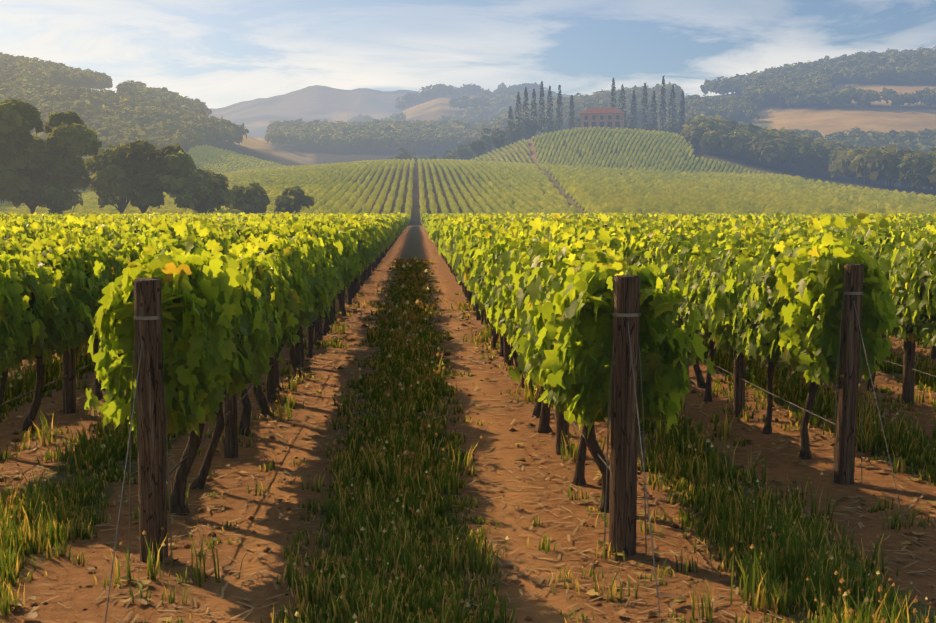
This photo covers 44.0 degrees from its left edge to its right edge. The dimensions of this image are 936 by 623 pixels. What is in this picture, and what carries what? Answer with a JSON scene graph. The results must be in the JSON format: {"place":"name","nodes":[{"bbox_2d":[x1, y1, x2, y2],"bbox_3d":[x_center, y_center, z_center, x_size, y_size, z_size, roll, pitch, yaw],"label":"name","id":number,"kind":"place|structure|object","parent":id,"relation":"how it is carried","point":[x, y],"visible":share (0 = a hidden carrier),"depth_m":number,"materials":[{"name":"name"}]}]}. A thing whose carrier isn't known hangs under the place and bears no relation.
{"place":"outdoors","nodes":[
{"label":"outdoors","id":0,"kind":"place"},
{"bbox_2d":[0,78,935,622],"bbox_3d":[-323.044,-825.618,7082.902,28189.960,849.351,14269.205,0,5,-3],"label":"ground","id":1,"kind":"structure","parent":0,"point":[344,106],"depth_m":10.32,"materials":[{"name":"brown soil"}]},
{"bbox_2d":[0,211,935,443],"bbox_3d":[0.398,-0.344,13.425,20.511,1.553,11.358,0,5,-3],"label":"vine leaves","id":2,"kind":"object","parent":1,"relation":"on","point":[554,328],"visible":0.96,"depth_m":10.22,"materials":[{"name":"green plant"}]},
{"bbox_2d":[0,126,935,217],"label":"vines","id":3,"kind":"object","parent":1,"relation":"on","point":[525,186],"visible":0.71,"depth_m":349.27,"materials":[{"name":"green plant"}]},
{"bbox_2d":[0,243,935,515],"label":"trunks","id":4,"kind":"object","parent":1,"relation":"on","point":[178,507],"visible":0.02,"depth_m":12.19,"materials":[{"name":"brown plant"}]},
{"bbox_2d":[0,212,935,253],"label":"vine leaves","id":5,"kind":"object","parent":1,"relation":"on","point":[392,225],"visible":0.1,"depth_m":62.34,"materials":[{"name":"green plant"}]},
{"bbox_2d":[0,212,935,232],"bbox_3d":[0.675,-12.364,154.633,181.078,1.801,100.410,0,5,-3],"label":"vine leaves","id":6,"kind":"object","parent":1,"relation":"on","point":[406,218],"visible":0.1,"depth_m":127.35,"materials":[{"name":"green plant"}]},
{"bbox_2d":[0,288,935,477],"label":"hoses","id":7,"kind":"object","parent":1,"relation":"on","point":[600,457],"visible":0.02,"depth_m":11.97,"materials":[{"name":"grey"}]},
{"bbox_2d":[0,46,935,203],"bbox_3d":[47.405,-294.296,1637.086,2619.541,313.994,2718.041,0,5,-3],"label":"forest","id":8,"kind":"object","parent":1,"relation":"on","point":[131,111],"materials":[{"name":"green plant"}]},
{"bbox_2d":[0,308,935,622],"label":"litter","id":9,"kind":"object","parent":1,"relation":"on","point":[530,424],"visible":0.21,"depth_m":9.07,"materials":[{"name":"plant"}]},
{"bbox_2d":[0,301,935,622],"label":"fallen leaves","id":10,"kind":"object","parent":1,"relation":"on","point":[592,591],"visible":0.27,"depth_m":9.32,"materials":[{"name":"brown plant"}]},
{"bbox_2d":[3,219,935,392],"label":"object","id":11,"kind":"object","parent":1,"relation":"on","point":[778,329],"depth_m":13.23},
{"bbox_2d":[32,217,931,562],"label":"posts","id":12,"kind":"object","parent":1,"relation":"on","point":[152,489],"depth_m":7.87,"materials":[{"name":"brown wood"}]},
{"bbox_2d":[23,253,903,622],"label":"wires","id":13,"kind":"object","parent":12,"relation":"attached to","point":[607,449],"visible":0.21,"depth_m":7.79,"materials":[{"name":"grey metal"}]},
{"bbox_2d":[133,291,863,319],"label":"bands","id":14,"kind":"object","parent":12,"relation":"attached to","point":[613,314],"visible":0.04,"depth_m":7.75,"materials":[{"name":"silver metal"}]},
{"bbox_2d":[575,113,628,129],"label":"house walls","id":15,"kind":"structure","parent":1,"relation":"on","point":[605,120],"depth_m":658.43,"materials":[{"name":"beige paint"}]},
{"bbox_2d":[584,115,619,126],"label":"house windows","id":16,"kind":"structure","parent":15,"relation":"in","point":[609,124],"depth_m":659.11,"materials":[{"name":"grey glass"}]},
{"bbox_2d":[579,107,625,115],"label":"house roof","id":17,"kind":"structure","parent":15,"relation":"on","point":[601,110],"depth_m":660.27,"materials":[{"name":"red tile"}]},
{"bbox_2d":[0,256,935,622],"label":"grass","id":18,"kind":"structure","parent":0,"point":[398,578],"depth_m":9.02,"materials":[{"name":"green plant"}]},
{"bbox_2d":[0,0,935,108],"label":"sky","id":19,"kind":"structure","parent":0,"point":[218,53],"materials":[{"name":"blue"}]}
]}

